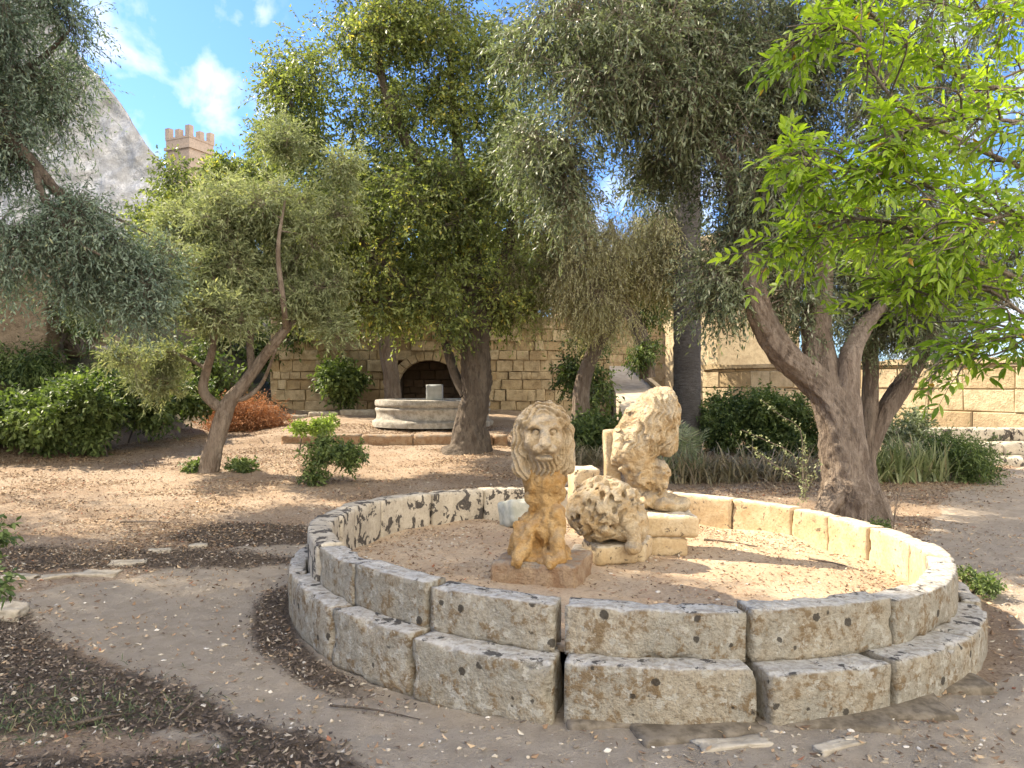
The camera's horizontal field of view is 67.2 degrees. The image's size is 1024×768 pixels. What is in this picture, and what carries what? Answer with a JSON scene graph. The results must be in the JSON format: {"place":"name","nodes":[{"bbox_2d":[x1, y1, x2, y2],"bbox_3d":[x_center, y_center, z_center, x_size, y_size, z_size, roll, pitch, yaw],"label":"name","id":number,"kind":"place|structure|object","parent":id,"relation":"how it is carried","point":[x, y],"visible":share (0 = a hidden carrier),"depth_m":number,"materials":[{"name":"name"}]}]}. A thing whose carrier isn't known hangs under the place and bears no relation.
{"place":"outdoors","nodes":[
{"label":"outdoors","id":0,"kind":"place"},
{"bbox_2d":[0,240,1023,767],"bbox_3d":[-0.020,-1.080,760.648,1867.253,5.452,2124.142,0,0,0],"label":"ground","id":1,"kind":"structure","parent":0,"point":[502,420],"depth_m":9.29,"materials":[{"name":"soil"}]},
{"bbox_2d":[0,513,26,609],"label":"young plant","id":2,"kind":"object","parent":1,"relation":"on","point":[5,534],"visible":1,"depth_m":4.47,"materials":[{"name":"green plant"}]},
{"bbox_2d":[0,573,40,579],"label":"field stone","id":3,"kind":"object","parent":1,"relation":"on","point":[28,576],"visible":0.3,"depth_m":6.27,"materials":[{"name":"grey stone"}]},
{"bbox_2d":[0,239,67,388],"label":"stone wall","id":4,"kind":"structure","parent":1,"relation":"on","point":[10,332],"depth_m":14.84,"materials":[{"name":"beige stone"}]},
{"bbox_2d":[38,572,78,579],"bbox_3d":[-3.704,1.590,6.316,0.375,0.065,0.134,0,0,-24],"label":"field stone","id":5,"kind":"object","parent":1,"relation":"on","point":[53,576],"visible":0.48,"depth_m":6.28,"materials":[{"name":"grey stone"}]},
{"bbox_2d":[0,363,134,458],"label":"hedge shrub","id":6,"kind":"object","parent":1,"relation":"on","point":[75,409],"visible":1,"depth_m":12.71,"materials":[{"name":"green plant"}]},
{"bbox_2d":[0,296,140,394],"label":"shrub","id":7,"kind":"object","parent":1,"relation":"on","point":[31,371],"visible":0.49,"depth_m":14.46,"materials":[{"name":"green plant"}]},
{"bbox_2d":[0,2,175,247],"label":"rocky mountain","id":8,"kind":"structure","parent":1,"relation":"on","point":[122,162],"depth_m":60.06,"materials":[{"name":"grey stone"}]},
{"bbox_2d":[63,303,123,357],"bbox_3d":[-9.957,-1.362,16.975,2.083,1.662,1.959,0,0,0],"label":"boulder","id":9,"kind":"object","parent":1,"relation":"on","point":[68,345],"visible":0.09,"depth_m":16.25,"materials":[{"name":"grey stone"}]},
{"bbox_2d":[73,569,122,577],"bbox_3d":[-3.415,1.586,6.382,0.355,0.075,0.216,0,0,0],"label":"field stone","id":10,"kind":"object","parent":1,"relation":"on","point":[98,573],"visible":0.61,"depth_m":6.32,"materials":[{"name":"grey stone"}]},
{"bbox_2d":[0,0,204,359],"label":"old olive tree","id":11,"kind":"object","parent":1,"relation":"on","point":[72,225],"visible":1,"depth_m":9.26,"materials":[{"name":"green plant"}]},
{"bbox_2d":[70,712,135,727],"bbox_3d":[-1.940,1.587,3.657,0.278,0.024,0.029,0,0,-32],"label":"fallen stick","id":12,"kind":"object","parent":1,"relation":"on","point":[88,720],"visible":0.98,"depth_m":3.64,"materials":[{"name":"wood"}]},
{"bbox_2d":[95,346,111,355],"bbox_3d":[-7.998,-0.648,15.207,0.360,0.216,0.288,0,0,0],"label":"boulder","id":13,"kind":"object","parent":1,"relation":"on","point":[96,348],"visible":0.21,"depth_m":15.07,"materials":[{"name":"stone"}]},
{"bbox_2d":[107,559,146,566],"bbox_3d":[-3.362,1.582,6.743,0.343,0.075,0.188,0,0,-10],"label":"field stone","id":14,"kind":"object","parent":1,"relation":"on","point":[129,562],"visible":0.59,"depth_m":6.68,"materials":[{"name":"grey stone"}]},
{"bbox_2d":[0,652,280,767],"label":"grass tuft","id":15,"kind":"object","parent":1,"relation":"on","point":[55,716],"visible":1,"depth_m":3.70,"materials":[{"name":"brown plant"}]},
{"bbox_2d":[120,521,169,522],"bbox_3d":[-3.992,1.503,8.395,0.571,0.024,0.046,0,0,3],"label":"fallen stick","id":16,"kind":"object","parent":1,"relation":"on","point":[142,521],"visible":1,"depth_m":8.39,"materials":[{"name":"brown wood"}]},
{"bbox_2d":[85,354,224,442],"bbox_3d":[-6.914,0.277,14.867,1.984,1.720,3.346,0,0,0],"label":"shrub","id":17,"kind":"object","parent":1,"relation":"on","point":[189,406],"visible":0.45,"depth_m":14.09,"materials":[{"name":"green plant"}]},
{"bbox_2d":[148,547,171,553],"bbox_3d":[-3.289,1.570,7.200,0.222,0.065,0.132,0,0,-12],"label":"field stone","id":18,"kind":"object","parent":1,"relation":"on","point":[163,550],"visible":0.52,"depth_m":7.16,"materials":[{"name":"grey stone"}]},
{"bbox_2d":[177,329,199,336],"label":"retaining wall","id":19,"kind":"structure","parent":1,"relation":"on","point":[188,332],"depth_m":19.80,"materials":[{"name":"beige stone"}]},
{"bbox_2d":[164,124,213,195],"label":"castle tower","id":20,"kind":"structure","parent":1,"relation":"on","point":[190,145],"depth_m":90.47,"materials":[{"name":"stone"}]},
{"bbox_2d":[188,543,207,548],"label":"field stone","id":21,"kind":"object","parent":1,"relation":"on","point":[198,544],"visible":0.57,"depth_m":7.36,"materials":[{"name":"grey stone"}]},
{"bbox_2d":[86,236,322,410],"bbox_3d":[-8.972,-1.725,21.094,8.576,5.359,5.380,0,0,28],"label":"background tree","id":22,"kind":"object","parent":1,"relation":"on","point":[223,377],"visible":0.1,"depth_m":18.95,"materials":[{"name":"green plant"}]},
{"bbox_2d":[0,520,429,767],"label":"leaf litter","id":23,"kind":"object","parent":1,"relation":"on","point":[179,703],"visible":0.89,"depth_m":4.17,"materials":[{"name":"brown plant"}]},
{"bbox_2d":[174,698,200,719],"bbox_3d":[-1.593,1.592,3.781,0.014,0.014,0.244,0,0,4],"label":"fallen stick","id":24,"kind":"object","parent":23,"relation":"on","point":[182,712],"visible":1,"depth_m":3.75,"materials":[{"name":"wood"}]},
{"bbox_2d":[177,455,259,473],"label":"weed","id":25,"kind":"object","parent":1,"relation":"on","point":[244,465],"visible":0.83,"depth_m":11.54,"materials":[{"name":"green plant"}]},
{"bbox_2d":[113,106,338,256],"bbox_3d":[-9.571,-4.317,26.232,6.791,10.635,6.577,0,0,0],"label":"background tree","id":26,"kind":"object","parent":1,"relation":"on","point":[217,163],"visible":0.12,"depth_m":24.61,"materials":[{"name":"green plant"}]},
{"bbox_2d":[88,100,379,473],"bbox_3d":[-4.049,-1.436,11.563,4.054,5.814,2.681,0,0,-16],"label":"leaning tree","id":27,"kind":"object","parent":1,"relation":"on","point":[240,270],"visible":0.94,"depth_m":11.38,"materials":[{"name":"green plant"}]},
{"bbox_2d":[190,389,297,432],"bbox_3d":[-5.850,0.634,16.861,2.510,1.080,1.693,0,0,0],"label":"dead brush","id":28,"kind":"object","parent":1,"relation":"on","point":[247,419],"visible":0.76,"depth_m":16.58,"materials":[{"name":"brown plant"}]},
{"bbox_2d":[247,405,375,419],"bbox_3d":[-4.571,0.722,18.700,3.811,0.417,0.309,0,0,0],"label":"step","id":29,"kind":"object","parent":1,"relation":"on","point":[353,412],"visible":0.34,"depth_m":18.55,"materials":[{"name":"stone"}]},
{"bbox_2d":[284,411,340,453],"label":"young plant","id":30,"kind":"object","parent":1,"relation":"on","point":[313,427],"visible":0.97,"depth_m":13.16,"materials":[{"name":"green plant"}]},
{"bbox_2d":[292,428,372,486],"bbox_3d":[-2.463,0.995,10.509,1.101,0.801,0.754,0,0,-11],"label":"young plant","id":31,"kind":"object","parent":1,"relation":"on","point":[348,456],"visible":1,"depth_m":10.43,"materials":[{"name":"green plant"}]},
{"bbox_2d":[307,351,376,410],"bbox_3d":[-4.318,-0.125,18.885,1.602,1.736,1.797,0,0,19],"label":"bush","id":32,"kind":"object","parent":1,"relation":"on","point":[342,383],"visible":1,"depth_m":18.71,"materials":[{"name":"green plant"}]},
{"bbox_2d":[281,433,507,445],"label":"terrace kerb","id":33,"kind":"structure","parent":1,"relation":"on","point":[408,439],"depth_m":14.51,"materials":[{"name":"stone"}]},
{"bbox_2d":[248,141,565,324],"bbox_3d":[-2.914,-3.292,24.266,11.381,8.585,4.974,0,0,0],"label":"background tree","id":34,"kind":"object","parent":1,"relation":"on","point":[440,217],"visible":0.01,"depth_m":23.62,"materials":[{"name":"green plant"}]},
{"bbox_2d":[256,166,559,398],"bbox_3d":[-2.303,-2.123,18.725,7.958,5.981,4.367,0,0,0],"label":"garden tree","id":35,"kind":"object","parent":1,"relation":"on","point":[391,384],"visible":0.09,"depth_m":18.44,"materials":[{"name":"green plant"}]},
{"bbox_2d":[238,0,589,454],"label":"garden tree","id":36,"kind":"object","parent":1,"relation":"on","point":[408,33],"visible":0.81,"depth_m":13.04,"materials":[{"name":"green plant"}]},
{"bbox_2d":[372,398,492,428],"bbox_3d":[-1.697,0.609,16.598,2.595,0.571,2.579,0,0,0],"label":"round well","id":37,"kind":"object","parent":1,"relation":"on","point":[410,413],"visible":0.65,"depth_m":15.46,"materials":[{"name":"stone"}]},
{"bbox_2d":[426,384,442,399],"bbox_3d":[-1.577,0.176,15.700,0.332,0.333,0.303,0,0,0],"label":"stone cube","id":38,"kind":"object","parent":37,"relation":"on","point":[434,392],"visible":0.84,"depth_m":15.55,"materials":[{"name":"grey stone"}]},
{"bbox_2d":[270,316,609,416],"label":"garden wall","id":39,"kind":"structure","parent":1,"relation":"on","point":[521,381],"depth_m":20.01,"materials":[{"name":"stone"}]},
{"bbox_2d":[0,466,1023,767],"bbox_3d":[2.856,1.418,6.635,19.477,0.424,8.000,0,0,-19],"label":"footpath","id":40,"kind":"structure","parent":1,"relation":"on","point":[194,612],"depth_m":3.97,"materials":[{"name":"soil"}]},
{"bbox_2d":[0,600,29,622],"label":"field stone","id":41,"kind":"object","parent":40,"relation":"on","point":[14,609],"visible":0.86,"depth_m":5.28,"materials":[{"name":"beige stone"}]},
{"bbox_2d":[330,704,419,719],"bbox_3d":[-0.665,1.593,3.751,0.495,0.012,0.032,0,0,19],"label":"fallen stick","id":42,"kind":"object","parent":40,"relation":"on","point":[345,706],"visible":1,"depth_m":3.77,"materials":[{"name":"wood"}]},
{"bbox_2d":[690,734,773,752],"bbox_3d":[0.977,1.595,3.400,0.368,0.044,0.107,0,0,-11],"label":"field stone","id":43,"kind":"object","parent":40,"relation":"on","point":[744,741],"visible":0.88,"depth_m":3.38,"materials":[{"name":"beige stone"}]},
{"bbox_2d":[812,735,866,756],"bbox_3d":[1.431,1.594,3.381,0.271,0.044,0.079,0,0,-23],"label":"field stone","id":44,"kind":"object","parent":40,"relation":"on","point":[827,748],"visible":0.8,"depth_m":3.36,"materials":[{"name":"beige stone"}]},
{"bbox_2d":[0,415,1023,767],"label":"fallen leaves","id":45,"kind":"object","parent":1,"relation":"on","point":[222,503],"visible":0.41,"depth_m":9.46,"materials":[{"name":"brown plant"}]},
{"bbox_2d":[575,434,603,466],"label":"strap plant","id":46,"kind":"object","parent":1,"relation":"on","point":[580,458],"visible":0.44,"depth_m":12.18,"materials":[{"name":"green plant"}]},
{"bbox_2d":[570,401,624,454],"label":"shrub","id":47,"kind":"object","parent":1,"relation":"on","point":[588,427],"visible":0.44,"depth_m":13.10,"materials":[{"name":"green plant"}]},
{"bbox_2d":[486,176,712,419],"bbox_3d":[1.678,-1.383,14.024,4.559,5.321,3.147,0,0,-17],"label":"drooping tree","id":48,"kind":"object","parent":1,"relation":"on","point":[618,268],"visible":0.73,"depth_m":13.52,"materials":[{"name":"green plant"}]},
{"bbox_2d":[560,297,662,385],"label":"back wall","id":49,"kind":"structure","parent":1,"relation":"on","point":[658,369],"depth_m":26.19,"materials":[{"name":"beige stone"}]},
{"bbox_2d":[543,200,712,414],"bbox_3d":[2.720,-1.970,18.527,5.568,5.749,2.650,0,0,-45],"label":"shaded tree","id":50,"kind":"object","parent":1,"relation":"on","point":[643,363],"visible":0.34,"depth_m":17.34,"materials":[{"name":"green plant"}]},
{"bbox_2d":[610,362,659,420],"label":"ramp","id":51,"kind":"structure","parent":1,"relation":"on","point":[632,389],"depth_m":19.96,"materials":[{"name":"beige stone"}]},
{"bbox_2d":[288,487,996,747],"bbox_3d":[0.807,1.379,5.914,4.905,0.723,5.088,0,0,0],"label":"circular basin","id":52,"kind":"object","parent":1,"relation":"on","point":[661,674],"visible":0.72,"depth_m":3.84,"materials":[{"name":"stone"}]},
{"bbox_2d":[558,2,781,453],"bbox_3d":[2.907,-3.437,13.772,4.431,9.480,4.918,0,0,0],"label":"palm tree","id":53,"kind":"object","parent":1,"relation":"on","point":[687,374],"visible":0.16,"depth_m":13.41,"materials":[{"name":"grey plant"}]},
{"bbox_2d":[676,420,709,459],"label":"shrub","id":54,"kind":"object","parent":1,"relation":"on","point":[684,443],"visible":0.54,"depth_m":12.03,"materials":[{"name":"green plant"}]},
{"bbox_2d":[657,444,736,480],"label":"strap plant","id":55,"kind":"object","parent":1,"relation":"on","point":[676,462],"visible":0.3,"depth_m":10.93,"materials":[{"name":"green plant"}]},
{"bbox_2d":[662,235,799,402],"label":"stone building","id":56,"kind":"structure","parent":1,"relation":"on","point":[752,352],"depth_m":22.31,"materials":[{"name":"beige stone"}]},
{"bbox_2d":[658,439,821,487],"bbox_3d":[3.110,1.081,11.074,3.453,0.654,1.926,0,0,0],"label":"strap plant","id":57,"kind":"object","parent":1,"relation":"on","point":[717,469],"visible":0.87,"depth_m":10.79,"materials":[{"name":"green plant"}]},
{"bbox_2d":[459,0,1023,522],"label":"olive tree","id":58,"kind":"object","parent":1,"relation":"on","point":[661,82],"visible":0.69,"depth_m":8.29,"materials":[{"name":"green plant"}]},
{"bbox_2d":[696,378,818,458],"bbox_3d":[4.184,0.577,13.562,2.871,1.365,1.754,0,0,23],"label":"clipped hedge","id":59,"kind":"object","parent":1,"relation":"on","point":[721,420],"visible":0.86,"depth_m":13.14,"materials":[{"name":"green plant"}]},
{"bbox_2d":[740,399,822,504],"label":"wild stems","id":60,"kind":"object","parent":1,"relation":"on","point":[803,494],"visible":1,"depth_m":8.60,"materials":[{"name":"green plant"}]},
{"bbox_2d":[701,357,1023,427],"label":"boundary wall","id":61,"kind":"structure","parent":1,"relation":"on","point":[975,402],"depth_m":14.73,"materials":[{"name":"beige stone"}]},
{"bbox_2d":[707,0,1023,420],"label":"ash tree","id":62,"kind":"object","parent":1,"relation":"on","point":[948,281],"visible":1,"depth_m":2.90,"materials":[{"name":"green plant"}]},
{"bbox_2d":[863,515,891,527],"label":"weed","id":63,"kind":"object","parent":1,"relation":"on","point":[885,525],"visible":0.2,"depth_m":7.75,"materials":[{"name":"green plant"}]},
{"bbox_2d":[865,472,904,528],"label":"dry weed","id":64,"kind":"object","parent":1,"relation":"on","point":[897,493],"visible":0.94,"depth_m":7.99,"materials":[{"name":"beige plant"}]},
{"bbox_2d":[881,396,941,448],"bbox_3d":[6.133,0.636,12.701,2.190,1.262,1.245,0,0,-15],"label":"shrub","id":65,"kind":"object","parent":1,"relation":"on","point":[912,423],"visible":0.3,"depth_m":12.60,"materials":[{"name":"green plant"}]},
{"bbox_2d":[876,430,965,484],"bbox_3d":[5.672,1.018,11.054,2.214,0.730,1.822,0,0,0],"label":"strap plant","id":66,"kind":"object","parent":1,"relation":"on","point":[896,462],"visible":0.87,"depth_m":10.69,"materials":[{"name":"green plant"}]},
{"bbox_2d":[832,158,1023,482],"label":"olive tree","id":67,"kind":"object","parent":1,"relation":"on","point":[878,415],"visible":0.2,"depth_m":10.29,"materials":[{"name":"green plant"}]},
{"bbox_2d":[893,427,1023,465],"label":"stone steps","id":68,"kind":"structure","parent":1,"relation":"on","point":[1012,440],"depth_m":12.94,"materials":[{"name":"beige stone"}]},
{"bbox_2d":[906,420,1014,485],"bbox_3d":[6.463,0.952,11.033,1.458,0.876,1.549,0,0,-30],"label":"shrub","id":69,"kind":"object","parent":1,"relation":"on","point":[977,461],"visible":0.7,"depth_m":10.66,"materials":[{"name":"green plant"}]},
{"bbox_2d":[957,564,1008,599],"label":"weed","id":70,"kind":"object","parent":1,"relation":"on","point":[989,585],"visible":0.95,"depth_m":5.78,"materials":[{"name":"green plant"}]},
{"bbox_2d":[57,0,1023,360],"label":"sky","id":71,"kind":"structure","parent":0,"point":[183,64],"materials":[{"name":"blue"}]},
{"bbox_2d":[352,516,910,660],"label":"basin gravel","id":72,"kind":"structure","parent":0,"point":[857,586],"depth_m":6.02,"materials":[{"name":"beige sand"}]},
{"bbox_2d":[497,499,528,526],"bbox_3d":[0.060,1.264,7.530,0.309,0.314,0.350,0,0,-29],"label":"stone block","id":73,"kind":"object","parent":72,"relation":"on","point":[511,511],"depth_m":7.40,"materials":[{"name":"white stone"}]},
{"bbox_2d":[490,400,592,587],"bbox_3d":[0.209,0.765,5.400,0.614,1.308,0.572,0,0,19],"label":"lion statue","id":74,"kind":"object","parent":72,"relation":"on","point":[540,552],"visible":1,"depth_m":5.30,"materials":[{"name":"stone"}]},
{"bbox_2d":[572,544,585,549],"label":"stone block","id":75,"kind":"structure","parent":72,"relation":"on","point":[577,546],"depth_m":6.15,"materials":[{"name":"beige stone"}]},
{"bbox_2d":[567,465,599,532],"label":"stone block","id":76,"kind":"structure","parent":72,"relation":"on","point":[580,474],"depth_m":7.22,"materials":[{"name":"stone"}]},
{"bbox_2d":[582,539,636,565],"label":"stone block","id":77,"kind":"structure","parent":72,"relation":"on","point":[610,552],"depth_m":5.85,"materials":[{"name":"stone"}]},
{"bbox_2d":[565,475,649,554],"bbox_3d":[0.737,1.000,6.031,0.650,0.567,0.623,0,0,0],"label":"lion statue","id":78,"kind":"object","parent":77,"relation":"on","point":[600,509],"visible":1,"depth_m":5.84,"materials":[{"name":"stone"}]},
{"bbox_2d":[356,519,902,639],"bbox_3d":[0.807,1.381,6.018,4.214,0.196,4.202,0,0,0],"label":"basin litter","id":79,"kind":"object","parent":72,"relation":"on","point":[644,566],"visible":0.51,"depth_m":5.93,"materials":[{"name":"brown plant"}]},
{"bbox_2d":[637,535,652,561],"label":"stone block","id":80,"kind":"structure","parent":72,"relation":"on","point":[644,554],"depth_m":6.02,"materials":[{"name":"stone"}]},
{"bbox_2d":[651,537,687,555],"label":"stone block","id":81,"kind":"structure","parent":72,"relation":"on","point":[669,546],"depth_m":6.24,"materials":[{"name":"stone"}]},
{"bbox_2d":[646,508,698,537],"bbox_3d":[1.279,1.156,6.479,0.507,0.188,0.512,0,0,5],"label":"stone block","id":82,"kind":"object","parent":81,"relation":"on","point":[684,524],"depth_m":6.23,"materials":[{"name":"stone"}]},
{"bbox_2d":[602,386,681,508],"bbox_3d":[1.128,0.553,6.626,0.654,1.070,0.456,0,0,0],"label":"lion statue","id":83,"kind":"object","parent":82,"relation":"on","point":[641,436],"visible":0.96,"depth_m":6.48,"materials":[{"name":"stone"}]},
{"bbox_2d":[649,493,690,511],"bbox_3d":[1.329,1.015,6.556,0.309,0.146,0.314,0,0,-25],"label":"stone block","id":84,"kind":"object","parent":82,"relation":"on","point":[673,502],"depth_m":6.45,"materials":[{"name":"stone"}]},
{"bbox_2d":[704,538,757,546],"bbox_3d":[1.941,1.407,6.835,0.463,0.049,0.038,0,0,19],"label":"fallen stick","id":85,"kind":"object","parent":72,"relation":"on","point":[706,539],"visible":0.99,"depth_m":6.85,"materials":[{"name":"brown wood"}]},
{"bbox_2d":[809,557,863,570],"bbox_3d":[2.594,1.439,6.154,0.032,0.019,0.488,0,0,-34],"label":"fallen stick","id":86,"kind":"object","parent":72,"relation":"on","point":[833,562],"visible":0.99,"depth_m":6.19,"materials":[{"name":"brown wood"}]}
]}

